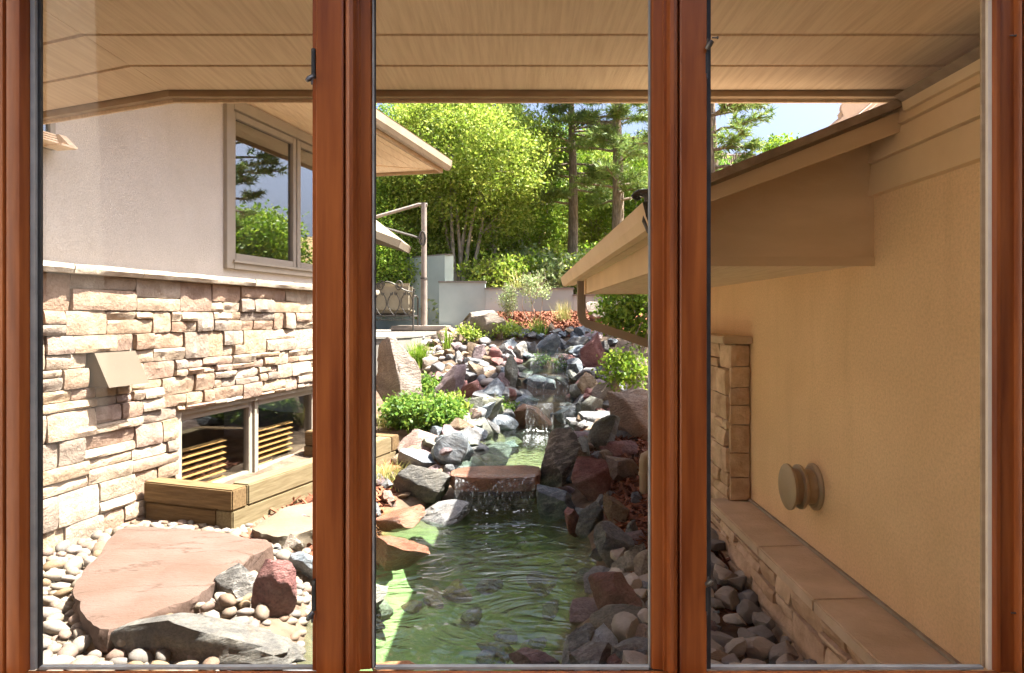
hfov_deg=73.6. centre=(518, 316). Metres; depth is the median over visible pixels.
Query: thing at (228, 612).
pebble
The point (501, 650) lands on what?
cobble
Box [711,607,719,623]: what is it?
rubble stone
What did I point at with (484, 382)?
pebble
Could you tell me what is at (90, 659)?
pebble
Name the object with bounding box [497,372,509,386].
cobble
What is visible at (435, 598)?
cobble
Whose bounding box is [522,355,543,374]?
cascade ledge
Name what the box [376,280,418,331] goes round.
iron bench
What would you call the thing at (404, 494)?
cobble
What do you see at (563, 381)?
cascade ledge
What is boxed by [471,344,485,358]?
rock
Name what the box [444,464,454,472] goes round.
rock
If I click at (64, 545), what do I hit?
pebble
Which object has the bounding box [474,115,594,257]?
leafy tree
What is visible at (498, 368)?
pebble
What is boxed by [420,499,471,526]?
rock
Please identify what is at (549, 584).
cobble
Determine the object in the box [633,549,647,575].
rock
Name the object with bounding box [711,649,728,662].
cobble
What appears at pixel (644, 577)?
rubble stone
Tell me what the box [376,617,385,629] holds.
cobble
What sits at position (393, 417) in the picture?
perennial plant
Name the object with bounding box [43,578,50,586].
pebble
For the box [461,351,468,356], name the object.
cobble
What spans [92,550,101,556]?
pebble
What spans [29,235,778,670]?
ground
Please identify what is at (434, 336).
cobble
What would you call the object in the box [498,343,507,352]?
cobble
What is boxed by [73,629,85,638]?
pebble
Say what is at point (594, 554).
cobble
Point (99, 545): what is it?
pebble
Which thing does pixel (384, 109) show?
leafy tree
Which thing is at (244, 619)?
pebble
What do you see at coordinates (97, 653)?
pebble
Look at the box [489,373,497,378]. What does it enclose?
rock
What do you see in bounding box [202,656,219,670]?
pebble
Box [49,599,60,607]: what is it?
pebble
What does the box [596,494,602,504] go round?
rock
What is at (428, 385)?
perennial plant
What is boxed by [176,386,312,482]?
basement window
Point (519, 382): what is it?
cobble
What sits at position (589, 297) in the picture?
garden wall
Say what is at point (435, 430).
cobble
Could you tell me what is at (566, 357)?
cobble
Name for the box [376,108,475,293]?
leafy tree
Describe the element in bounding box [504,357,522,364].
cobble
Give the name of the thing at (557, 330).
cobble
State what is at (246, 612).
pebble
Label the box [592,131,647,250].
leafy tree
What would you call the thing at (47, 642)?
pebble
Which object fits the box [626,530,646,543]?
cobble
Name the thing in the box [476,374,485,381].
pebble
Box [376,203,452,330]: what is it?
patio umbrella
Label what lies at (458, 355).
cobble
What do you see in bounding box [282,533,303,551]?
rock
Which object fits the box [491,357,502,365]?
cobble
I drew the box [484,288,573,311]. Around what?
garden wall
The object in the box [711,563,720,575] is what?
rubble stone
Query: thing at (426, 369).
pebble
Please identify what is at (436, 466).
cobble
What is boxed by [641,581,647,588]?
rock
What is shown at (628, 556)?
rock
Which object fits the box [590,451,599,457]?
rock
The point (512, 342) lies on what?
cobble
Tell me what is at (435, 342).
cobble
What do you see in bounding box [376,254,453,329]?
garden wall
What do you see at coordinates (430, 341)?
pebble
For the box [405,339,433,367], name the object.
grass clump
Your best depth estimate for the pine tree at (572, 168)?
17.38 m
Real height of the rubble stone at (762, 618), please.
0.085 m
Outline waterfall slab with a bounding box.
[449,465,540,491]
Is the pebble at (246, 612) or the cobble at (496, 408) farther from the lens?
the cobble at (496, 408)
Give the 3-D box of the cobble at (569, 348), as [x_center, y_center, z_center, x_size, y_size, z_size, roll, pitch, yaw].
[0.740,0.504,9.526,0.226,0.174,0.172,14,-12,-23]
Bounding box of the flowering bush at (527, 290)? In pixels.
[514,270,558,319]
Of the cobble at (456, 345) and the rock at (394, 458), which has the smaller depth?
the rock at (394, 458)
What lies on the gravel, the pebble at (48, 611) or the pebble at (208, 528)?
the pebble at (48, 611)
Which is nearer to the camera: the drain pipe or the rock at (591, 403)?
the drain pipe
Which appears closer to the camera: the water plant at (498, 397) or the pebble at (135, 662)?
the pebble at (135, 662)
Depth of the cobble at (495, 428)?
7.45 m
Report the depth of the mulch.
5.29 m
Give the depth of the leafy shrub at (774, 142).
23.85 m
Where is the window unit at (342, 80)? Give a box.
[0,0,1023,672]
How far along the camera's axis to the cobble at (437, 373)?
8.67 m
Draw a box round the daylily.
[522,315,552,334]
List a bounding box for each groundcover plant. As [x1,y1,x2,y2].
[451,321,491,342]
[491,318,528,339]
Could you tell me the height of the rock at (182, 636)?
0.237 m
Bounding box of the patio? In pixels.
[376,329,435,338]
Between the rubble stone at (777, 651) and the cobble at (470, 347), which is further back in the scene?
the cobble at (470, 347)
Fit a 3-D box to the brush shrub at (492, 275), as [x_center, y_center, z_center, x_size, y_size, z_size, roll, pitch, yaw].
[-0.557,-0.945,15.609,1.952,1.259,1.779,0,0,-34]
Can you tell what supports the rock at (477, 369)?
on the ground at (419, 643)
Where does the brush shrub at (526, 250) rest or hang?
on the ground at (419, 643)
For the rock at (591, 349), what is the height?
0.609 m
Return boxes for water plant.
[487,392,505,409]
[503,398,519,411]
[532,350,554,368]
[550,353,567,371]
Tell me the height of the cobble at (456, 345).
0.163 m
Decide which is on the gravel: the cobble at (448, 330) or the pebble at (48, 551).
the pebble at (48, 551)
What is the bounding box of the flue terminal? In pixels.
[778,463,824,509]
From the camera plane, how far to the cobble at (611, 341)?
9.80 m
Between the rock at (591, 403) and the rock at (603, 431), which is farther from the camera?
the rock at (591, 403)
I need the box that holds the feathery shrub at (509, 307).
[495,282,518,317]
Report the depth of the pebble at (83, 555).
3.83 m
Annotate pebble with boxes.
[37,655,74,670]
[43,547,53,556]
[43,559,65,571]
[43,568,65,580]
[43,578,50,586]
[43,596,61,605]
[43,607,62,619]
[43,620,69,634]
[43,638,52,650]
[43,649,52,658]
[45,613,64,621]
[46,555,57,561]
[46,643,61,653]
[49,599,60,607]
[50,582,71,589]
[53,588,72,597]
[54,601,74,613]
[55,539,71,551]
[56,551,65,556]
[57,643,77,657]
[58,629,71,639]
[60,575,76,581]
[63,555,83,569]
[64,609,74,616]
[65,545,81,553]
[65,567,80,575]
[67,655,99,670]
[68,613,79,625]
[70,622,82,631]
[72,635,91,654]
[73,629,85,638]
[76,538,86,544]
[76,548,90,555]
[77,552,87,558]
[80,540,96,547]
[84,558,94,565]
[86,542,96,552]
[86,642,95,650]
[87,650,101,657]
[87,661,114,670]
[90,530,101,538]
[92,541,105,551]
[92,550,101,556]
[93,533,108,539]
[97,535,111,541]
[103,528,111,535]
[105,648,127,660]
[110,657,129,663]
[112,527,122,535]
[117,639,125,646]
[126,661,147,670]
[128,648,154,662]
[149,660,168,670]
[150,522,163,527]
[155,649,170,661]
[165,660,198,670]
[171,525,189,528]
[178,662,196,670]
[187,655,200,663]
[194,602,204,608]
[200,601,214,612]
[201,526,214,530]
[202,610,219,617]
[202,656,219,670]
[214,592,225,604]
[214,604,225,611]
[219,593,235,607]
[221,606,236,617]
[229,529,240,535]
[230,616,250,623]
[236,598,242,603]
[236,608,254,615]
[237,593,251,605]
[238,600,250,609]
[241,528,251,532]
[249,620,259,626]
[254,603,268,620]
[275,549,290,560]
[281,547,296,552]
[304,548,310,553]
[424,366,430,371]
[426,339,432,344]
[458,345,466,351]
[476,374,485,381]
[479,337,490,344]
[479,378,493,386]
[496,366,502,373]
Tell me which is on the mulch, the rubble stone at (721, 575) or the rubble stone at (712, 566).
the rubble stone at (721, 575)
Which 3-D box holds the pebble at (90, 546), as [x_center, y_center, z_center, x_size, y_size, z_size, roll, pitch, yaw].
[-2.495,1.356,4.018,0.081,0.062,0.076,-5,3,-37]
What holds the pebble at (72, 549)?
on the gravel
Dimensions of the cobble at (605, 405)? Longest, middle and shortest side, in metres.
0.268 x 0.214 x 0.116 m
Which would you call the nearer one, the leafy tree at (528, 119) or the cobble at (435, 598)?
the cobble at (435, 598)
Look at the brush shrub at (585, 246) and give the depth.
17.92 m
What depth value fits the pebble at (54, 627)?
2.94 m
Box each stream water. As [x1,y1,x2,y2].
[522,368,568,372]
[524,395,573,401]
[527,350,569,352]
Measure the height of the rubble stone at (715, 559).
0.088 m
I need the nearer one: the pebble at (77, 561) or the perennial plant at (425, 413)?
the pebble at (77, 561)
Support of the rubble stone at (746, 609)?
on the ground at (419, 643)
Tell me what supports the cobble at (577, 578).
on the ground at (419, 643)
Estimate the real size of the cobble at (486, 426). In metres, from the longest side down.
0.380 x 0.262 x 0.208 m
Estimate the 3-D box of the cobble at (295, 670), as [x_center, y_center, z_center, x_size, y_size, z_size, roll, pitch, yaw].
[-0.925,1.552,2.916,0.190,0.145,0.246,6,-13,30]
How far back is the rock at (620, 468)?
5.50 m
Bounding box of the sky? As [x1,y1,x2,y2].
[376,103,841,157]
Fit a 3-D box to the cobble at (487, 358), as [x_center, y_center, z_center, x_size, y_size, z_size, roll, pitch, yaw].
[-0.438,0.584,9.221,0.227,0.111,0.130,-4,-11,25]
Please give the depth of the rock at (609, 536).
3.90 m
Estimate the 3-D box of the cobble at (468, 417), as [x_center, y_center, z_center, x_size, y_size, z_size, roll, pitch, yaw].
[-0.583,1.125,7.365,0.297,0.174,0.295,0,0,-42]
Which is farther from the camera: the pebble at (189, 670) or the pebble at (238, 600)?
the pebble at (238, 600)
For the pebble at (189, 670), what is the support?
on the gravel
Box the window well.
[144,429,398,528]
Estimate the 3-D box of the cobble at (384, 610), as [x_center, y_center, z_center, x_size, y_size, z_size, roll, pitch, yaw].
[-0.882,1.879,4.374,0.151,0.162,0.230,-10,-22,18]
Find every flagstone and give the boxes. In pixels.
[71,526,274,654]
[251,502,312,547]
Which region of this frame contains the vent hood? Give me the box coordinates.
[83,349,148,387]
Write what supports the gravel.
on the ground at (419, 643)
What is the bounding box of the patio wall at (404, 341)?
[376,335,431,391]
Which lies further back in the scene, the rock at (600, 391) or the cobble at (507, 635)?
the rock at (600, 391)
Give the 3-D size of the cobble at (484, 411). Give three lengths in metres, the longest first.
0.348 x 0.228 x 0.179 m
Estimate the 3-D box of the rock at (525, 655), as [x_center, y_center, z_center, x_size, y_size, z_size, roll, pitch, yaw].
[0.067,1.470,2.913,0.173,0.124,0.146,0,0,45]
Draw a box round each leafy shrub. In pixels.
[588,294,647,354]
[591,345,647,391]
[756,131,800,153]
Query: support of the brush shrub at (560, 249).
on the ground at (419, 643)
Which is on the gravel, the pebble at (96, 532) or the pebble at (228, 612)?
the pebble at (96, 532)
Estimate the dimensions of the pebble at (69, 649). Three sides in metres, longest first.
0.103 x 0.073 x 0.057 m
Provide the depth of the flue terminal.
3.06 m
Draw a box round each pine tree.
[501,103,638,260]
[507,103,567,240]
[546,103,647,260]
[629,103,768,172]
[635,103,777,169]
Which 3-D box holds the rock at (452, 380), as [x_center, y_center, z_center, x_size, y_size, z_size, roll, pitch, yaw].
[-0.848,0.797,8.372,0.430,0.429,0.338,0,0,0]
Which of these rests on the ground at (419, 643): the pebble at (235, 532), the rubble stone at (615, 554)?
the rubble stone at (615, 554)
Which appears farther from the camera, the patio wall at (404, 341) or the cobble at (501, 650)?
the patio wall at (404, 341)
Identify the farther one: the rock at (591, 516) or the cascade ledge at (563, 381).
the cascade ledge at (563, 381)
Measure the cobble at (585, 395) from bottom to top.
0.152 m
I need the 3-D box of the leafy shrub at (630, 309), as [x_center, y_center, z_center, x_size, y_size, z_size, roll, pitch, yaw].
[1.563,0.061,9.185,1.296,1.414,0.821,0,0,0]
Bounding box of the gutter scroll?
[631,189,647,232]
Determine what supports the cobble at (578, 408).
on the ground at (419, 643)
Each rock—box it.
[110,613,305,670]
[214,563,255,600]
[251,559,296,616]
[274,545,281,550]
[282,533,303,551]
[288,551,312,579]
[372,660,414,670]
[376,337,421,401]
[376,503,380,516]
[376,504,425,531]
[376,536,429,570]
[376,584,388,608]
[380,490,396,506]
[381,479,392,487]
[390,445,419,464]
[393,464,450,503]
[397,429,437,451]
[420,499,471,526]
[434,364,465,394]
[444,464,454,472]
[449,418,474,430]
[461,379,482,396]
[463,310,505,337]
[463,444,473,460]
[467,408,481,418]
[468,361,483,376]
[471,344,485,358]
[482,401,495,418]
[483,378,506,400]
[488,347,501,357]
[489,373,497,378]
[493,395,503,413]
[504,355,517,387]
[508,647,559,670]
[512,341,527,362]
[528,341,536,351]
[536,484,575,521]
[537,333,560,355]
[540,427,582,486]
[559,338,565,348]
[561,623,594,670]
[563,402,573,405]
[564,337,588,346]
[564,507,578,537]
[566,469,572,483]
[567,358,582,373]
[568,345,583,354]
[569,641,611,670]
[571,456,610,500]
[575,501,603,537]
[577,372,597,393]
[580,332,606,368]
[580,396,603,410]
[584,330,602,338]
[586,302,604,320]
[587,414,619,450]
[588,571,641,609]
[589,604,647,642]
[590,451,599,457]
[592,381,620,400]
[593,521,634,567]
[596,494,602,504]
[601,340,608,349]
[603,493,628,525]
[605,455,638,481]
[606,653,623,670]
[607,388,647,441]
[610,636,654,670]
[611,542,644,571]
[625,520,637,532]
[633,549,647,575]
[635,623,647,638]
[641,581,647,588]
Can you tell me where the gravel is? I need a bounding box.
[30,519,312,670]
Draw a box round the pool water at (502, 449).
[457,425,573,465]
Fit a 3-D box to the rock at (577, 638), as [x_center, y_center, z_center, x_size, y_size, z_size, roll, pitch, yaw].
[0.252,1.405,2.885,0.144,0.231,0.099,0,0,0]
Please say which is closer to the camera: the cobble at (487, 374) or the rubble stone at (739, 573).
the rubble stone at (739, 573)
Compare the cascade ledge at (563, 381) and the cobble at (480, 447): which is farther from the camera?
the cascade ledge at (563, 381)
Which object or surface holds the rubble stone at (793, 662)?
on the ground at (419, 643)
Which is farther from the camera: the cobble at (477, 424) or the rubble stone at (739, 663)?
the cobble at (477, 424)
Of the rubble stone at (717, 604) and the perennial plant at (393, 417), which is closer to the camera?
the rubble stone at (717, 604)
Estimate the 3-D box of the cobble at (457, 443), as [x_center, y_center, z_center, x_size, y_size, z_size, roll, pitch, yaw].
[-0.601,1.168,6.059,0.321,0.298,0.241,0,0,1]
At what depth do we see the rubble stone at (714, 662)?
2.56 m
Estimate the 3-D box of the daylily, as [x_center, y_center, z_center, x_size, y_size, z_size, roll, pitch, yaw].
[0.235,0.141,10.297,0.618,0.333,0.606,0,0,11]
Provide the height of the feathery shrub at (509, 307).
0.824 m
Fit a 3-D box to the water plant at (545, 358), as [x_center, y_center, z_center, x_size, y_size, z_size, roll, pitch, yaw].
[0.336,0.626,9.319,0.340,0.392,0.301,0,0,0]
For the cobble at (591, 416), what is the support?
on the ground at (419, 643)
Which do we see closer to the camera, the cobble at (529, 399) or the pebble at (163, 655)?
the pebble at (163, 655)
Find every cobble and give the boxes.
[279,670,312,670]
[376,477,387,486]
[376,599,392,619]
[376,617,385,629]
[397,448,436,467]
[398,492,410,497]
[400,600,422,612]
[422,356,437,368]
[422,439,435,447]
[423,587,443,608]
[428,464,440,469]
[430,334,437,339]
[430,362,445,372]
[430,426,441,435]
[430,446,435,458]
[432,340,439,345]
[432,352,445,357]
[434,371,442,380]
[434,432,468,464]
[436,331,454,340]
[439,447,452,455]
[440,432,477,446]
[441,364,451,372]
[441,424,458,434]
[442,579,471,602]
[444,349,454,353]
[444,354,453,360]
[447,328,456,335]
[452,342,461,351]
[453,461,476,468]
[454,350,462,362]
[456,334,465,341]
[460,607,481,625]
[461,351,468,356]
[461,426,483,441]
[463,357,483,363]
[463,413,480,421]
[464,397,483,412]
[465,369,479,382]
[466,342,478,354]
[468,421,482,426]
[470,456,486,465]
[472,337,482,343]
[472,389,492,398]
[472,442,489,455]
[473,426,487,439]
[474,406,486,417]
[475,417,492,439]
[475,579,502,594]
[476,642,514,663]
[476,649,495,663]
[478,361,488,366]
[480,453,507,465]
[481,356,491,362]
[483,398,503,418]
[484,370,496,377]
[486,419,499,433]
[488,442,511,459]
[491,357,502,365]
[491,414,518,430]
[493,627,517,643]
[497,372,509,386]
[497,374,521,385]
[498,330,503,339]
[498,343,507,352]
[502,387,509,400]
[504,349,515,357]
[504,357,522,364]
[504,409,514,418]
[505,338,517,346]
[505,386,522,395]
[506,436,521,445]
[507,442,518,453]
[508,388,516,399]
[512,429,529,442]
[514,396,525,407]
[516,394,538,405]
[518,341,531,348]
[518,364,526,371]
[519,372,528,377]
[519,389,532,396]
[519,639,531,648]
[523,352,534,358]
[526,570,557,596]
[527,331,536,337]
[527,637,546,650]
[536,332,544,338]
[542,600,557,620]
[546,323,554,333]
[547,328,561,333]
[558,331,567,336]
[558,354,575,361]
[558,486,574,493]
[565,328,573,333]
[565,346,573,354]
[566,369,577,383]
[566,417,578,427]
[569,383,580,396]
[569,597,597,624]
[571,567,589,584]
[573,327,588,336]
[574,367,597,378]
[574,393,584,404]
[574,420,590,430]
[574,431,588,437]
[575,507,582,514]
[576,402,581,414]
[578,411,609,421]
[578,436,590,455]
[581,388,591,394]
[583,393,591,399]
[583,566,609,594]
[588,442,594,451]
[589,548,602,560]
[591,623,617,663]
[595,368,610,380]
[598,449,612,460]
[599,440,638,456]
[602,400,608,409]
[607,338,617,345]
[616,430,633,439]
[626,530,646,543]
[631,491,641,502]
[711,620,717,630]
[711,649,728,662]
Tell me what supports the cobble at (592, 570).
on the ground at (419, 643)
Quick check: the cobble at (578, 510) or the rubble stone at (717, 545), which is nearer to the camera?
the rubble stone at (717, 545)
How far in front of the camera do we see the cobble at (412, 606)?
4.66 m
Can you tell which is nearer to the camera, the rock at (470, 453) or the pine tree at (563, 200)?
the rock at (470, 453)
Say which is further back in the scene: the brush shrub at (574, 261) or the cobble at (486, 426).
the brush shrub at (574, 261)
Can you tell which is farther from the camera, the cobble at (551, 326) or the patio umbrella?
the patio umbrella
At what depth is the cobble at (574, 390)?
8.21 m
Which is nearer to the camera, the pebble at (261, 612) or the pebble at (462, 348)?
the pebble at (261, 612)
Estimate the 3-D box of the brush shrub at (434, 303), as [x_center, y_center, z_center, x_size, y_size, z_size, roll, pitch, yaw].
[-1.368,-0.232,15.258,2.168,1.319,1.886,0,0,0]
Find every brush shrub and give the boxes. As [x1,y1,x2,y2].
[414,277,488,322]
[436,244,479,274]
[453,247,536,287]
[455,242,511,275]
[478,240,568,283]
[499,247,573,287]
[521,234,581,268]
[523,247,583,293]
[545,247,610,291]
[555,240,597,260]
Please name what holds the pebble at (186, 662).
on the gravel
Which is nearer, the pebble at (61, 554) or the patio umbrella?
the pebble at (61, 554)
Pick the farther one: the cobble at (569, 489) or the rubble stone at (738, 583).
the cobble at (569, 489)
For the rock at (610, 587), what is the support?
on the ground at (419, 643)
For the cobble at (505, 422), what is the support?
in the pool water at (502, 449)
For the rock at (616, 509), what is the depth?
4.61 m
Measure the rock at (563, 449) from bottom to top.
0.569 m
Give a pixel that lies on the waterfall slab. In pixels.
(509, 478)
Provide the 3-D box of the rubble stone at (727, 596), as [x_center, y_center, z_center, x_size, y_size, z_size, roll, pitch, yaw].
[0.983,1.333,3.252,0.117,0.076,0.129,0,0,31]
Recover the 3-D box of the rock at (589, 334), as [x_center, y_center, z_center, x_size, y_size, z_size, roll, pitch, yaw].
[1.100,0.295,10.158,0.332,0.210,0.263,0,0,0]
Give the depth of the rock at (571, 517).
4.73 m
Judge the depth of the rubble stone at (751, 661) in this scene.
2.62 m
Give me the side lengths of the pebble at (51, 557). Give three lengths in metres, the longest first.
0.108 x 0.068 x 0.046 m
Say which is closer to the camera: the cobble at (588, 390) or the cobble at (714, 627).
the cobble at (714, 627)
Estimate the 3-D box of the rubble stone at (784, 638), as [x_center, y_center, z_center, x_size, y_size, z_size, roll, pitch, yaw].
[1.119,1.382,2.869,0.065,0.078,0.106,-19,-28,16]
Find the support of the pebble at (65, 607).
on the gravel
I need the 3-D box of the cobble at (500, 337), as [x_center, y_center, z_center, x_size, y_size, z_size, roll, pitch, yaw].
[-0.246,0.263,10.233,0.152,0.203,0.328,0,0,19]
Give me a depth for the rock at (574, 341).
9.64 m
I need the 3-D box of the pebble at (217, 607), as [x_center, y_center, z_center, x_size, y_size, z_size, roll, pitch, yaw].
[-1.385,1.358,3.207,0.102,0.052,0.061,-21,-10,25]
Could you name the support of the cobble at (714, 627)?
on the ground at (419, 643)
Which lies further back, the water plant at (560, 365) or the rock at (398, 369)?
the water plant at (560, 365)
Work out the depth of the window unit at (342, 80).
1.42 m
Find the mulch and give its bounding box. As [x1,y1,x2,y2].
[239,309,738,613]
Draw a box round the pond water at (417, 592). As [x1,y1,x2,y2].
[376,496,592,670]
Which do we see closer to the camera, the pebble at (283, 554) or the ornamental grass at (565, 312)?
the pebble at (283, 554)
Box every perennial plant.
[377,387,433,430]
[396,387,471,433]
[421,371,442,396]
[428,389,472,411]
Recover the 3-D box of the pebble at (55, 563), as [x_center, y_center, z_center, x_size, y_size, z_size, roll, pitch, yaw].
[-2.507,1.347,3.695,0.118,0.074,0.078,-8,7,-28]
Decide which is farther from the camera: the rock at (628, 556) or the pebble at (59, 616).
the rock at (628, 556)
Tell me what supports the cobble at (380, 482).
on the ground at (419, 643)
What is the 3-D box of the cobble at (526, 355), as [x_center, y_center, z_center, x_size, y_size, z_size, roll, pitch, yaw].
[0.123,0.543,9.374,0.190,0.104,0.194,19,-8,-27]
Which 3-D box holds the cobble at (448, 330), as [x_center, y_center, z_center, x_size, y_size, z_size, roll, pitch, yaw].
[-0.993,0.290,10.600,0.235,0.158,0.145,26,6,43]
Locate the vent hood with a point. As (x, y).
(109, 369)
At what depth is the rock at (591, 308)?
11.49 m
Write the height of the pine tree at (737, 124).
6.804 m
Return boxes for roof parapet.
[829,103,884,125]
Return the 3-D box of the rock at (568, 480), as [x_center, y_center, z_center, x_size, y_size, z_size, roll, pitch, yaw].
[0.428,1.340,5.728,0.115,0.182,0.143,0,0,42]
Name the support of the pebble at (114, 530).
on the gravel
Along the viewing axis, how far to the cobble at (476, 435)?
6.68 m
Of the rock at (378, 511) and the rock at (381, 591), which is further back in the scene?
the rock at (378, 511)
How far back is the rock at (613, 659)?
2.71 m
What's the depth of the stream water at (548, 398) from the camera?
8.19 m
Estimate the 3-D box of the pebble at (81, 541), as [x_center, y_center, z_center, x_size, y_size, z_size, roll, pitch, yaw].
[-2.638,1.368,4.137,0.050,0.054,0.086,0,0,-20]
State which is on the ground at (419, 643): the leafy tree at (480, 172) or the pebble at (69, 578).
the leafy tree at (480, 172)
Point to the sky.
(806, 118)
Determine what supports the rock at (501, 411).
on the ground at (419, 643)
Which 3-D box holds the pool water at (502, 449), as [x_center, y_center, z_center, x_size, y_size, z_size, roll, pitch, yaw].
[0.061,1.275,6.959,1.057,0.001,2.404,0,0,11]
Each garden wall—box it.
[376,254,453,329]
[438,281,486,327]
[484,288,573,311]
[572,294,643,311]
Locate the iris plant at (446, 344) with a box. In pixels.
[439,327,455,349]
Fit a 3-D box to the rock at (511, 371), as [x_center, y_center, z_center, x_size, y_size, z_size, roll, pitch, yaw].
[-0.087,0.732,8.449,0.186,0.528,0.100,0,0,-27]
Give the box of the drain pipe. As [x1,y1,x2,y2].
[638,450,647,494]
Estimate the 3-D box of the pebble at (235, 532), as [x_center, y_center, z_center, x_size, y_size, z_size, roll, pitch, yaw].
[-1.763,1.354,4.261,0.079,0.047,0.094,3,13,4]
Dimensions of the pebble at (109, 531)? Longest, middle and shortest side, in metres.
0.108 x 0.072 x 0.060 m
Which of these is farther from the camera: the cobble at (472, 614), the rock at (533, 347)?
the rock at (533, 347)
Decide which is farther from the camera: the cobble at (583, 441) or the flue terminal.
the cobble at (583, 441)
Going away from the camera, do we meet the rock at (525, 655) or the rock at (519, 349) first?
the rock at (525, 655)
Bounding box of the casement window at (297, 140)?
[223,103,312,277]
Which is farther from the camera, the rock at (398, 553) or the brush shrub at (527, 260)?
the brush shrub at (527, 260)
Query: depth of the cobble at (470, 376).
8.52 m
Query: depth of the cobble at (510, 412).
7.90 m
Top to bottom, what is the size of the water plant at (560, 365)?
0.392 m
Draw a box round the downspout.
[577,281,647,347]
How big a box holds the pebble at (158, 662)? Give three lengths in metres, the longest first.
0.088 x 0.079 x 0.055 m
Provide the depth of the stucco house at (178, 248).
5.06 m
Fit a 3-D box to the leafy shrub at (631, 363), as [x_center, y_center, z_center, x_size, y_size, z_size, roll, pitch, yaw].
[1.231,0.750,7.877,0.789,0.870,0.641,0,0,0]
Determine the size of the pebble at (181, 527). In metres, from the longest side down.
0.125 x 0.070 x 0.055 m
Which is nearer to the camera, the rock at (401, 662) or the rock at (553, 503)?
the rock at (401, 662)
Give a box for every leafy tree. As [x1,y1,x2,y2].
[376,103,433,252]
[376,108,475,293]
[376,176,420,328]
[377,103,565,280]
[385,147,503,247]
[433,103,573,277]
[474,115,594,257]
[513,158,584,243]
[532,128,639,250]
[540,130,637,242]
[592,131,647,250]
[627,133,732,169]
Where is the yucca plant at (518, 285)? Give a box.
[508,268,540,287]
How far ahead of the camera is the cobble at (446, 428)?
6.80 m
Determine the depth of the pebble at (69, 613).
3.15 m
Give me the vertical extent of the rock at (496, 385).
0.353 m
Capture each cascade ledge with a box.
[514,404,551,430]
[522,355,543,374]
[522,375,555,389]
[547,376,568,390]
[550,405,576,423]
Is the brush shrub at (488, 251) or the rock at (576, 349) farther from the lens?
the brush shrub at (488, 251)
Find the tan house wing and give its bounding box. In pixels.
[561,46,993,670]
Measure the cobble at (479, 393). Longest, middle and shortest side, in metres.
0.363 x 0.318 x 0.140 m
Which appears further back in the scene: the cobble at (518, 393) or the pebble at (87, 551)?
the cobble at (518, 393)
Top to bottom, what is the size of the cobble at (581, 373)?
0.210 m
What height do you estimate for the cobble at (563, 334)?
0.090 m
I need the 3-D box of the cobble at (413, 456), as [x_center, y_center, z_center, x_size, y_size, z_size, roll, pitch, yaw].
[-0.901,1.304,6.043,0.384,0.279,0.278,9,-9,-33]
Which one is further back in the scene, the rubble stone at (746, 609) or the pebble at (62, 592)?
the pebble at (62, 592)
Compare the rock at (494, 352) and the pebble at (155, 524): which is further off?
the rock at (494, 352)
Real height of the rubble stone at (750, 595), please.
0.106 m
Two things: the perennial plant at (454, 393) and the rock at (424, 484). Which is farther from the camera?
the perennial plant at (454, 393)
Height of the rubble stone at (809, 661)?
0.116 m
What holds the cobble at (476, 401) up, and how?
on the ground at (419, 643)
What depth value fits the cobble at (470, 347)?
9.50 m
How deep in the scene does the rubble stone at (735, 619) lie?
3.01 m
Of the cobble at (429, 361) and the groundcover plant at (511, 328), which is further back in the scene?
the groundcover plant at (511, 328)
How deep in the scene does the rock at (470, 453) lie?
6.15 m
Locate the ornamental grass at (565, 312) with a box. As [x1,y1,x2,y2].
[547,301,574,321]
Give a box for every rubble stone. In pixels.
[608,567,622,573]
[610,547,625,560]
[611,611,639,641]
[621,650,651,670]
[624,572,641,588]
[634,588,647,597]
[637,608,647,623]
[639,573,647,581]
[707,659,729,670]
[711,527,718,539]
[711,539,726,550]
[711,554,727,568]
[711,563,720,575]
[711,575,716,591]
[711,597,724,609]
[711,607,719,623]
[711,630,733,647]
[711,639,724,651]
[713,564,737,585]
[714,586,739,610]
[722,613,745,625]
[722,653,740,663]
[724,637,746,656]
[727,576,746,591]
[729,662,753,670]
[734,570,746,592]
[736,599,762,623]
[737,627,758,658]
[738,589,759,606]
[741,658,765,670]
[744,636,775,660]
[747,625,774,642]
[752,612,775,630]
[766,661,803,670]
[768,641,798,663]
[776,654,794,663]
[779,636,791,643]
[803,659,820,670]
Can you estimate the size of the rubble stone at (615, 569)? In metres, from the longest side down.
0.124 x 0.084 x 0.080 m
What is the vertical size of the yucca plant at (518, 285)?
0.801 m
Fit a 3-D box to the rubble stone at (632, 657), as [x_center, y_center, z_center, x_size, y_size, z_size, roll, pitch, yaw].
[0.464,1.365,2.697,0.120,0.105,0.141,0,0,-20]
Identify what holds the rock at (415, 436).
on the ground at (419, 643)
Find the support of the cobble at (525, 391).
on the ground at (419, 643)
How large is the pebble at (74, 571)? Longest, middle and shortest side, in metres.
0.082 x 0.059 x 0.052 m
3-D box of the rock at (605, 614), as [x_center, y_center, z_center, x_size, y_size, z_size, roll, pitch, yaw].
[0.473,1.361,3.027,0.318,0.148,0.216,0,0,0]
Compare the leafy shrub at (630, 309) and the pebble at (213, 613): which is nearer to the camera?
the pebble at (213, 613)
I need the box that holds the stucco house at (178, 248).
[43,103,451,550]
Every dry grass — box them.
[376,408,391,429]
[376,456,433,491]
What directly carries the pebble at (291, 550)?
on the gravel
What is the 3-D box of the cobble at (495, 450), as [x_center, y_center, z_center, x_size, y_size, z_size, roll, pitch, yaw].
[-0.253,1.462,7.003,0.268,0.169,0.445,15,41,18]
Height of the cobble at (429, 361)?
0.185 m
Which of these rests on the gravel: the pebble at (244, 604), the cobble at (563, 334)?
the pebble at (244, 604)

